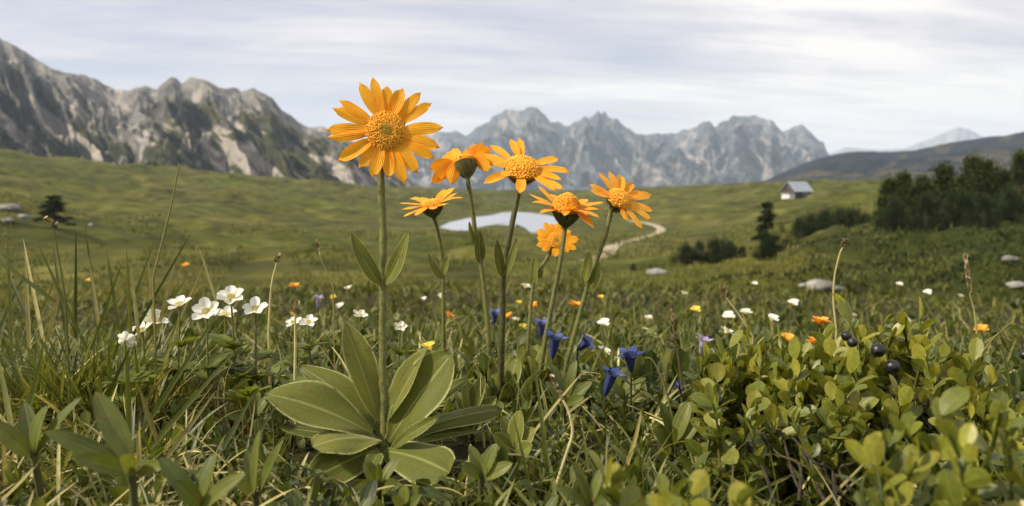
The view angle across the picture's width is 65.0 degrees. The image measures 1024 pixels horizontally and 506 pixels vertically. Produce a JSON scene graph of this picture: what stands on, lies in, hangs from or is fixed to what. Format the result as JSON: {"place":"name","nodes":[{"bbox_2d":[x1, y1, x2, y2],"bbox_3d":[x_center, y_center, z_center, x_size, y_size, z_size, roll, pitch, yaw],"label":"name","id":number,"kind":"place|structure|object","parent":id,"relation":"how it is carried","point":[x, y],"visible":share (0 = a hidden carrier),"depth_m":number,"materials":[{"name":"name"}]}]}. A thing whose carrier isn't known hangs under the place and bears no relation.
{"place":"outdoors","nodes":[
{"label":"outdoors","id":0,"kind":"place"},
{"bbox_2d":[0,38,427,187],"bbox_3d":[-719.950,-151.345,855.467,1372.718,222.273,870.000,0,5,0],"label":"rocky mountain","id":1,"kind":"structure","parent":0,"point":[190,122],"depth_m":706.74,"materials":[{"name":"stone"}]},
{"bbox_2d":[440,212,558,232],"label":"lake water","id":2,"kind":"structure","parent":0,"point":[531,222],"depth_m":234.21,"materials":[{"name":"white liquid"}]},
{"bbox_2d":[0,149,1023,505],"bbox_3d":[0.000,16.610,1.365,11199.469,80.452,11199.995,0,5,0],"label":"ground","id":3,"kind":"structure","parent":0,"point":[206,205],"depth_m":111.38,"materials":[{"name":"plant"}]},
{"bbox_2d":[0,398,80,505],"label":"broad leaf plant","id":4,"kind":"object","parent":3,"relation":"on","point":[23,440],"visible":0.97,"depth_m":0.36,"materials":[{"name":"plant"}]},
{"bbox_2d":[31,194,76,227],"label":"spruce tree","id":5,"kind":"object","parent":3,"relation":"on","point":[53,205],"visible":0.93,"depth_m":69.16,"materials":[{"name":"green plant"}]},
{"bbox_2d":[41,216,71,426],"bbox_3d":[-0.296,0.058,0.525,0.016,0.164,0.008,0,5,0],"label":"seed stalk","id":6,"kind":"object","parent":3,"relation":"on","point":[47,218],"visible":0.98,"depth_m":0.52,"materials":[{"name":"green plant"}]},
{"bbox_2d":[0,346,141,500],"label":"grass tuft","id":7,"kind":"object","parent":3,"relation":"on","point":[8,410],"visible":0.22,"depth_m":0.44,"materials":[{"name":"plant"}]},
{"bbox_2d":[0,234,148,466],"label":"grass tuft","id":8,"kind":"object","parent":3,"relation":"on","point":[30,330],"visible":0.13,"depth_m":0.56,"materials":[{"name":"plant"}]},
{"bbox_2d":[0,228,176,430],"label":"grass tuft","id":9,"kind":"object","parent":3,"relation":"on","point":[16,391],"visible":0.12,"depth_m":0.57,"materials":[{"name":"plant"}]},
{"bbox_2d":[44,391,163,505],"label":"broad leaf plant","id":10,"kind":"object","parent":3,"relation":"on","point":[117,458],"visible":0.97,"depth_m":0.32,"materials":[{"name":"plant"}]},
{"bbox_2d":[29,309,227,492],"bbox_3d":[-0.220,0.087,0.465,0.116,0.111,0.094,2,5,25],"label":"grass tuft","id":11,"kind":"object","parent":3,"relation":"on","point":[129,411],"visible":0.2,"depth_m":0.46,"materials":[{"name":"plant"}]},
{"bbox_2d":[102,331,157,406],"bbox_3d":[-0.252,0.095,0.525,0.038,0.090,0.038,0,5,0],"label":"white anemone","id":12,"kind":"object","parent":3,"relation":"on","point":[126,338],"visible":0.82,"depth_m":0.53,"materials":[{"name":"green plant"}]},
{"bbox_2d":[0,233,260,453],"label":"grass tuft","id":13,"kind":"object","parent":3,"relation":"on","point":[148,390],"visible":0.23,"depth_m":0.56,"materials":[{"name":"plant"}]},
{"bbox_2d":[152,164,179,433],"bbox_3d":[-0.237,0.040,0.555,0.019,0.202,0.008,0,5,0],"label":"seed stalk","id":14,"kind":"object","parent":13,"relation":"on","point":[154,312],"visible":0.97,"depth_m":0.55,"materials":[{"name":"plant"}]},
{"bbox_2d":[117,321,159,370],"bbox_3d":[-0.276,0.095,0.605,0.036,0.088,0.037,0,5,0],"label":"white anemone","id":15,"kind":"object","parent":3,"relation":"on","point":[142,327],"visible":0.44,"depth_m":0.60,"materials":[{"name":"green plant"}]},
{"bbox_2d":[143,309,183,378],"bbox_3d":[-0.265,0.089,0.608,0.037,0.097,0.034,0,5,0],"label":"white anemone","id":16,"kind":"object","parent":3,"relation":"on","point":[148,319],"visible":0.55,"depth_m":0.60,"materials":[{"name":"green plant"}]},
{"bbox_2d":[69,248,260,429],"bbox_3d":[-0.273,0.070,0.604,0.168,0.152,0.142,3,5,31],"label":"grass tuft","id":17,"kind":"object","parent":3,"relation":"on","point":[162,314],"visible":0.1,"depth_m":0.60,"materials":[{"name":"plant"}]},
{"bbox_2d":[95,350,259,505],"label":"grass tuft","id":18,"kind":"object","parent":3,"relation":"on","point":[157,437],"visible":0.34,"depth_m":0.41,"materials":[{"name":"plant"}]},
{"bbox_2d":[154,295,202,392],"bbox_3d":[-0.242,0.085,0.585,0.039,0.107,0.035,0,5,0],"label":"white anemone","id":19,"kind":"object","parent":3,"relation":"on","point":[179,301],"visible":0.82,"depth_m":0.58,"materials":[{"name":"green plant"}]},
{"bbox_2d":[169,394,204,426],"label":"anemone leaf","id":20,"kind":"object","parent":3,"relation":"on","point":[174,405],"visible":0.59,"depth_m":0.55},
{"bbox_2d":[159,453,245,505],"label":"broad leaf plant","id":21,"kind":"object","parent":3,"relation":"on","point":[182,484],"visible":1,"depth_m":0.29,"materials":[{"name":"plant"}]},
{"bbox_2d":[184,297,232,434],"bbox_3d":[-0.210,0.085,0.564,0.032,0.108,0.037,0,5,0],"label":"white anemone","id":22,"kind":"object","parent":3,"relation":"on","point":[205,307],"visible":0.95,"depth_m":0.56,"materials":[{"name":"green plant"}]},
{"bbox_2d":[204,305,248,406],"bbox_3d":[-0.228,0.091,0.642,0.036,0.097,0.033,0,5,0],"label":"white anemone","id":23,"kind":"object","parent":3,"relation":"on","point":[226,311],"visible":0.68,"depth_m":0.64,"materials":[{"name":"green plant"}]},
{"bbox_2d":[208,285,252,390],"bbox_3d":[-0.201,0.081,0.573,0.034,0.115,0.033,0,5,0],"label":"white anemone","id":24,"kind":"object","parent":3,"relation":"on","point":[230,294],"visible":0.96,"depth_m":0.57,"materials":[{"name":"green plant"}]},
{"bbox_2d":[223,391,250,446],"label":"anemone leaf","id":25,"kind":"object","parent":3,"relation":"on","point":[237,399],"visible":0.81,"depth_m":0.51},
{"bbox_2d":[150,393,324,505],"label":"grass tuft","id":26,"kind":"object","parent":3,"relation":"on","point":[230,435],"visible":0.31,"depth_m":0.44,"materials":[{"name":"plant"}]},
{"bbox_2d":[226,366,255,424],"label":"anemone leaf","id":27,"kind":"object","parent":3,"relation":"on","point":[231,382],"visible":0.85,"depth_m":0.56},
{"bbox_2d":[228,386,270,438],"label":"anemone leaf","id":28,"kind":"object","parent":3,"relation":"on","point":[248,391],"visible":0.87,"depth_m":0.51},
{"bbox_2d":[229,296,277,417],"bbox_3d":[-0.183,0.085,0.574,0.035,0.107,0.035,0,5,0],"label":"white anemone","id":29,"kind":"object","parent":3,"relation":"on","point":[254,306],"visible":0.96,"depth_m":0.57,"materials":[{"name":"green plant"}]},
{"bbox_2d":[227,431,283,505],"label":"broad leaf plant","id":30,"kind":"object","parent":3,"relation":"on","point":[247,485],"visible":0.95,"depth_m":0.36,"materials":[{"name":"plant"}]},
{"bbox_2d":[227,384,283,434],"bbox_3d":[-0.163,0.112,0.522,0.038,0.052,0.021,0,5,0],"label":"broad leaf plant","id":31,"kind":"object","parent":3,"relation":"on","point":[260,403],"visible":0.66,"depth_m":0.52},
{"bbox_2d":[260,365,284,385],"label":"anemone leaf","id":32,"kind":"object","parent":3,"relation":"on","point":[276,369],"visible":0.52,"depth_m":0.67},
{"bbox_2d":[267,252,280,404],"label":"seed stalk","id":33,"kind":"object","parent":3,"relation":"on","point":[277,257],"visible":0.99,"depth_m":0.60,"materials":[{"name":"plant"}]},
{"bbox_2d":[278,316,308,366],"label":"white anemone","id":34,"kind":"object","parent":3,"relation":"on","point":[300,355],"visible":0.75,"depth_m":0.72,"materials":[{"name":"green plant"}]},
{"bbox_2d":[292,299,300,445],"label":"seed stalk","id":35,"kind":"object","parent":3,"relation":"on","point":[297,304],"visible":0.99,"depth_m":0.55,"materials":[{"name":"plant"}]},
{"bbox_2d":[287,314,328,364],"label":"white anemone","id":36,"kind":"object","parent":3,"relation":"on","point":[309,320],"visible":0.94,"depth_m":0.72,"materials":[{"name":"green plant"}]},
{"bbox_2d":[315,238,334,370],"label":"seed stalk","id":37,"kind":"object","parent":3,"relation":"on","point":[318,246],"visible":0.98,"depth_m":0.75,"materials":[{"name":"plant"}]},
{"bbox_2d":[353,309,375,343],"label":"white anemone","id":38,"kind":"object","parent":3,"relation":"on","point":[360,313],"visible":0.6,"depth_m":0.80,"materials":[{"name":"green plant"}]},
{"bbox_2d":[354,457,400,500],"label":"broad leaf plant","id":39,"kind":"object","parent":3,"relation":"on","point":[377,473],"visible":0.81,"depth_m":0.42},
{"bbox_2d":[261,77,501,484],"bbox_3d":[-0.081,0.014,0.490,0.150,0.244,0.090,0,5,0],"label":"arnica","id":40,"kind":"object","parent":3,"relation":"on","point":[337,416],"visible":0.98,"depth_m":0.50,"materials":[{"name":"green plant"}]},
{"bbox_2d":[387,321,415,368],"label":"white anemone","id":41,"kind":"object","parent":3,"relation":"on","point":[396,347],"visible":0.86,"depth_m":0.72,"materials":[{"name":"green plant"}]},
{"bbox_2d":[392,484,420,505],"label":"broad leaf plant","id":42,"kind":"object","parent":3,"relation":"on","point":[402,498],"visible":1,"depth_m":0.36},
{"bbox_2d":[401,187,464,379],"bbox_3d":[-0.070,0.040,0.723,0.057,0.198,0.084,0,5,0],"label":"arnica","id":43,"kind":"object","parent":3,"relation":"on","point":[432,208],"visible":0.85,"depth_m":0.70,"materials":[{"name":"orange plant"}]},
{"bbox_2d":[429,142,513,380],"bbox_3d":[-0.033,0.021,0.682,0.073,0.229,0.046,0,5,0],"label":"arnica","id":44,"kind":"object","parent":3,"relation":"on","point":[453,165],"visible":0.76,"depth_m":0.67,"materials":[{"name":"orange plant"}]},
{"bbox_2d":[455,376,496,444],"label":"broad leaf plant","id":45,"kind":"object","parent":3,"relation":"on","point":[468,395],"visible":0.66,"depth_m":0.53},
{"bbox_2d":[0,190,954,308],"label":"tussock grass","id":46,"kind":"structure","parent":3,"relation":"on","point":[571,283],"depth_m":38.95,"materials":[{"name":"plant"}]},
{"bbox_2d":[461,443,512,501],"bbox_3d":[-0.012,0.119,0.403,0.025,0.048,0.019,0,5,0],"label":"broad leaf plant","id":47,"kind":"object","parent":3,"relation":"on","point":[473,468],"visible":0.99,"depth_m":0.40,"materials":[{"name":"plant"}]},
{"bbox_2d":[489,309,499,350],"bbox_3d":[-0.022,0.107,1.005,0.028,0.074,0.024,4,6,39],"label":"gentian","id":48,"kind":"object","parent":3,"relation":"on","point":[496,312],"visible":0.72,"depth_m":1.00,"materials":[{"name":"blue plant"}]},
{"bbox_2d":[0,308,1017,505],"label":"meadow grass","id":49,"kind":"structure","parent":3,"relation":"on","point":[553,483],"depth_m":0.50,"materials":[{"name":"plant"}]},
{"bbox_2d":[0,280,1023,505],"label":"ground cover","id":50,"kind":"object","parent":3,"relation":"on","point":[643,366],"visible":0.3,"depth_m":0.65,"materials":[{"name":"green plant"}]},
{"bbox_2d":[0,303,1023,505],"bbox_3d":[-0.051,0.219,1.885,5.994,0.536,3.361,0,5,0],"label":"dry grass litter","id":51,"kind":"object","parent":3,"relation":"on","point":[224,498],"visible":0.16,"depth_m":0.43,"materials":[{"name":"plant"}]},
{"bbox_2d":[493,410,534,462],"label":"broad leaf plant","id":52,"kind":"object","parent":3,"relation":"on","point":[507,435],"visible":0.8,"depth_m":0.46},
{"bbox_2d":[473,138,568,408],"bbox_3d":[0.005,0.023,0.624,0.068,0.224,0.080,-1,5,-14],"label":"arnica","id":53,"kind":"object","parent":3,"relation":"on","point":[521,171],"visible":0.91,"depth_m":0.60,"materials":[{"name":"orange plant"}]},
{"bbox_2d":[513,416,529,480],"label":"tall grass","id":54,"kind":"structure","parent":3,"relation":"on","point":[524,462],"depth_m":0.42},
{"bbox_2d":[532,353,550,494],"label":"tall grass","id":55,"kind":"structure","parent":3,"relation":"on","point":[545,450],"depth_m":0.44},
{"bbox_2d":[532,318,551,348],"bbox_3d":[0.034,0.110,0.955,0.027,0.064,0.027,-4,6,-41],"label":"gentian","id":56,"kind":"object","parent":3,"relation":"on","point":[541,326],"visible":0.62,"depth_m":0.95,"materials":[{"name":"blue plant"}]},
{"bbox_2d":[516,222,578,364],"bbox_3d":[0.031,0.054,0.805,0.061,0.170,0.039,3,6,34],"label":"arnica","id":57,"kind":"object","parent":3,"relation":"on","point":[549,237],"visible":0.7,"depth_m":0.80,"materials":[{"name":"orange plant"}]},
{"bbox_2d":[538,329,567,411],"bbox_3d":[0.034,0.099,0.665,0.027,0.072,0.029,0,5,0],"label":"gentian","id":58,"kind":"object","parent":3,"relation":"on","point":[554,340],"visible":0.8,"depth_m":0.66,"materials":[{"name":"blue plant"}]},
{"bbox_2d":[520,186,603,387],"bbox_3d":[0.038,0.040,0.673,0.074,0.192,0.052,1,5,15],"label":"arnica","id":59,"kind":"object","parent":3,"relation":"on","point":[566,210],"visible":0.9,"depth_m":0.67,"materials":[{"name":"orange plant"}]},
{"bbox_2d":[550,374,573,488],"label":"seed stalk","id":60,"kind":"object","parent":3,"relation":"on","point":[558,389],"visible":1,"depth_m":0.43,"materials":[{"name":"plant"}]},
{"bbox_2d":[545,360,591,438],"bbox_3d":[0.037,0.103,0.538,0.028,0.061,0.021,3,6,32],"label":"broad leaf plant","id":61,"kind":"object","parent":3,"relation":"on","point":[576,393],"visible":0.76,"depth_m":0.54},
{"bbox_2d":[564,331,595,379],"bbox_3d":[0.056,0.101,0.684,0.029,0.070,0.027,-2,5,-19],"label":"gentian","id":62,"kind":"object","parent":3,"relation":"on","point":[585,342],"visible":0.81,"depth_m":0.68,"materials":[{"name":"blue plant"}]},
{"bbox_2d":[557,461,606,505],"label":"broad leaf plant","id":63,"kind":"object","parent":3,"relation":"on","point":[587,497],"visible":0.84,"depth_m":0.33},
{"bbox_2d":[542,171,652,411],"bbox_3d":[0.069,0.036,0.661,0.090,0.206,0.054,2,5,24],"label":"arnica","id":64,"kind":"object","parent":3,"relation":"on","point":[620,196],"visible":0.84,"depth_m":0.64,"materials":[{"name":"orange plant"}]},
{"bbox_2d":[586,365,626,430],"bbox_3d":[0.065,0.105,0.564,0.029,0.053,0.026,3,6,36],"label":"gentian","id":65,"kind":"object","parent":3,"relation":"on","point":[612,375],"visible":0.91,"depth_m":0.56,"materials":[{"name":"blue plant"}]},
{"bbox_2d":[596,377,650,402],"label":"broad leaf plant","id":66,"kind":"object","parent":3,"relation":"on","point":[621,392],"visible":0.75,"depth_m":0.60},
{"bbox_2d":[617,345,647,412],"bbox_3d":[0.085,0.100,0.585,0.027,0.065,0.027,0,5,0],"label":"gentian","id":67,"kind":"object","parent":3,"relation":"on","point":[630,355],"visible":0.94,"depth_m":0.58,"materials":[{"name":"blue plant"}]},
{"bbox_2d":[645,357,676,456],"bbox_3d":[0.093,0.100,0.501,0.020,0.070,0.005,0,5,0],"label":"grass blade","id":68,"kind":"object","parent":3,"relation":"on","point":[668,400],"visible":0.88,"depth_m":0.50,"materials":[{"name":"green plant"}]},
{"bbox_2d":[588,450,756,505],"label":"bilberry bush","id":69,"kind":"object","parent":3,"relation":"on","point":[616,475],"visible":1,"depth_m":0.26,"materials":[{"name":"green plant"}]},
{"bbox_2d":[652,401,699,477],"bbox_3d":[0.091,0.112,0.458,0.023,0.053,0.021,-4,6,-39],"label":"broad leaf plant","id":70,"kind":"object","parent":3,"relation":"on","point":[682,427],"visible":0.99,"depth_m":0.46,"materials":[{"name":"plant"}]},
{"bbox_2d":[669,306,682,396],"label":"seed stalk","id":71,"kind":"object","parent":3,"relation":"on","point":[672,316],"visible":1,"depth_m":0.58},
{"bbox_2d":[667,237,702,265],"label":"pine shrub","id":72,"kind":"object","parent":3,"relation":"on","point":[686,258],"visible":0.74,"depth_m":44.03,"materials":[{"name":"green plant"}]},
{"bbox_2d":[691,237,710,262],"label":"pine shrub","id":73,"kind":"object","parent":3,"relation":"on","point":[699,244],"visible":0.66,"depth_m":44.98,"materials":[{"name":"green plant"}]},
{"bbox_2d":[701,235,735,263],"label":"pine shrub","id":74,"kind":"object","parent":3,"relation":"on","point":[715,257],"visible":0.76,"depth_m":43.83,"materials":[{"name":"green plant"}]},
{"bbox_2d":[719,284,753,343],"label":"seed stalk","id":75,"kind":"object","parent":3,"relation":"on","point":[724,292],"visible":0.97,"depth_m":0.53,"materials":[{"name":"plant"}]},
{"bbox_2d":[751,200,782,250],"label":"spruce tree","id":76,"kind":"object","parent":3,"relation":"on","point":[768,214],"visible":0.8,"depth_m":41.42,"materials":[{"name":"green plant"}]},
{"bbox_2d":[749,227,785,257],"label":"pine shrub","id":77,"kind":"object","parent":3,"relation":"on","point":[767,247],"visible":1,"depth_m":40.83,"materials":[{"name":"green plant"}]},
{"bbox_2d":[757,270,779,390],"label":"tall grass","id":78,"kind":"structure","parent":3,"relation":"on","point":[769,328],"depth_m":0.54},
{"bbox_2d":[678,324,878,505],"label":"bilberry bush","id":79,"kind":"object","parent":3,"relation":"on","point":[725,397],"visible":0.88,"depth_m":0.44,"materials":[{"name":"green plant"}]},
{"bbox_2d":[775,212,814,240],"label":"pine shrub","id":80,"kind":"object","parent":3,"relation":"on","point":[799,227],"visible":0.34,"depth_m":59.69,"materials":[{"name":"green plant"}]},
{"bbox_2d":[779,182,813,198],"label":"wooden hut","id":81,"kind":"object","parent":3,"relation":"on","point":[794,190],"visible":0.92,"depth_m":278.71,"materials":[{"name":"grey"}]},
{"bbox_2d":[802,206,826,237],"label":"pine shrub","id":82,"kind":"object","parent":3,"relation":"on","point":[810,218],"visible":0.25,"depth_m":60.62,"materials":[{"name":"green plant"}]},
{"bbox_2d":[804,279,836,292],"bbox_3d":[5.347,0.568,13.934,0.563,0.237,0.430,0,5,0],"label":"boulder","id":83,"kind":"object","parent":3,"relation":"on","point":[819,284],"visible":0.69,"depth_m":13.77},
{"bbox_2d":[810,204,848,232],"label":"pine shrub","id":84,"kind":"object","parent":3,"relation":"on","point":[826,223],"visible":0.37,"depth_m":59.65,"materials":[{"name":"green plant"}]},
{"bbox_2d":[647,197,1023,307],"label":"heath shrubs","id":85,"kind":"object","parent":3,"relation":"on","point":[954,269],"visible":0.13,"depth_m":17.81,"materials":[{"name":"green plant"}]},
{"bbox_2d":[816,202,857,226],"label":"pine shrub","id":86,"kind":"object","parent":3,"relation":"on","point":[841,216],"visible":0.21,"depth_m":60.73,"materials":[{"name":"green plant"}]},
{"bbox_2d":[832,238,848,340],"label":"seed stalk","id":87,"kind":"object","parent":3,"relation":"on","point":[843,243],"visible":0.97,"depth_m":0.54,"materials":[{"name":"plant"}]},
{"bbox_2d":[837,200,862,226],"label":"pine shrub","id":88,"kind":"object","parent":3,"relation":"on","point":[852,214],"visible":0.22,"depth_m":61.58,"materials":[{"name":"green plant"}]},
{"bbox_2d":[865,170,910,227],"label":"pine tree","id":89,"kind":"object","parent":3,"relation":"on","point":[889,185],"visible":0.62,"depth_m":43.72,"materials":[{"name":"green plant"}]},
{"bbox_2d":[870,190,912,232],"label":"pine shrub","id":90,"kind":"object","parent":3,"relation":"on","point":[895,208],"visible":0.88,"depth_m":40.86,"materials":[{"name":"green plant"}]},
{"bbox_2d":[880,167,917,222],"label":"pine tree","id":91,"kind":"object","parent":3,"relation":"on","point":[904,175],"visible":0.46,"depth_m":45.53,"materials":[{"name":"green plant"}]},
{"bbox_2d":[802,293,1023,490],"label":"bilberry bush","id":92,"kind":"object","parent":3,"relation":"on","point":[915,379],"visible":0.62,"depth_m":0.46,"materials":[{"name":"green plant"}]},
{"bbox_2d":[904,169,937,220],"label":"pine tree","id":93,"kind":"object","parent":3,"relation":"on","point":[920,185],"visible":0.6,"depth_m":44.76,"materials":[{"name":"green plant"}]},
{"bbox_2d":[901,189,951,232],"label":"pine shrub","id":94,"kind":"object","parent":3,"relation":"on","point":[926,205],"visible":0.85,"depth_m":39.91,"materials":[{"name":"green plant"}]},
{"bbox_2d":[836,387,1023,505],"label":"bilberry bush","id":95,"kind":"object","parent":3,"relation":"on","point":[915,461],"visible":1,"depth_m":0.27,"materials":[{"name":"green plant"}]},
{"bbox_2d":[920,159,961,224],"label":"pine tree","id":96,"kind":"object","parent":3,"relation":"on","point":[943,171],"visible":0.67,"depth_m":43.61,"materials":[{"name":"green plant"}]},
{"bbox_2d":[931,182,981,230],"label":"pine shrub","id":97,"kind":"object","parent":3,"relation":"on","point":[963,200],"visible":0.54,"depth_m":39.89,"materials":[{"name":"green plant"}]},
{"bbox_2d":[914,399,1023,503],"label":"bilberry bush","id":98,"kind":"object","parent":3,"relation":"on","point":[1001,465],"visible":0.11,"depth_m":0.39,"materials":[{"name":"green plant"}]},
{"bbox_2d":[953,149,985,206],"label":"pine tree","id":99,"kind":"object","parent":3,"relation":"on","point":[968,164],"visible":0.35,"depth_m":45.64,"materials":[{"name":"green plant"}]},
{"bbox_2d":[962,253,978,336],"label":"seed stalk","id":100,"kind":"object","parent":3,"relation":"on","point":[967,272],"visible":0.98,"depth_m":0.54,"materials":[{"name":"plant"}]},
{"bbox_2d":[955,153,1006,216],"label":"pine tree","id":101,"kind":"object","parent":3,"relation":"on","point":[985,173],"visible":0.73,"depth_m":42.55,"materials":[{"name":"green plant"}]},
{"bbox_2d":[961,191,1007,228],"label":"pine shrub","id":102,"kind":"object","parent":3,"relation":"on","point":[983,204],"visible":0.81,"depth_m":37.90,"materials":[{"name":"green plant"}]},
{"bbox_2d":[982,176,1023,223],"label":"pine shrub","id":103,"kind":"object","parent":3,"relation":"on","point":[1011,212],"visible":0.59,"depth_m":39.67,"materials":[{"name":"green plant"}]},
{"bbox_2d":[988,163,1023,211],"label":"pine tree","id":104,"kind":"object","parent":3,"relation":"on","point":[1005,174],"visible":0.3,"depth_m":43.52,"materials":[{"name":"green plant"}]},
{"bbox_2d":[998,328,1014,412],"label":"tall grass","id":105,"kind":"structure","parent":3,"relation":"on","point":[1010,389],"depth_m":0.50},
{"bbox_2d":[1005,147,1023,199],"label":"pine tree","id":106,"kind":"object","parent":3,"relation":"on","point":[1017,166],"visible":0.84,"depth_m":45.65,"materials":[{"name":"green plant"}]},
{"bbox_2d":[0,0,1023,153],"label":"sky","id":107,"kind":"structure","parent":0,"point":[862,74],"materials":[{"name":"white"}]},
{"bbox_2d":[405,107,828,190],"bbox_3d":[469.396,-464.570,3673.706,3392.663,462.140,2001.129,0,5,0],"label":"mountain range","id":108,"kind":"structure","parent":0,"point":[585,150],"depth_m":3443.88,"materials":[{"name":"stone"}]},
{"bbox_2d":[583,220,665,260],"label":"path","id":109,"kind":"structure","parent":0,"point":[659,228],"depth_m":129.87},
{"bbox_2d":[761,132,1023,181],"bbox_3d":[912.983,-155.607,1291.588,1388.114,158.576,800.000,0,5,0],"label":"wooded hill","id":110,"kind":"structure","parent":0,"point":[860,165],"depth_m":1156.60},
{"bbox_2d":[829,127,983,154],"bbox_3d":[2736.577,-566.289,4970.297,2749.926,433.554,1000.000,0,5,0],"label":"pale peak","id":111,"kind":"structure","parent":0,"point":[957,134],"depth_m":5033.64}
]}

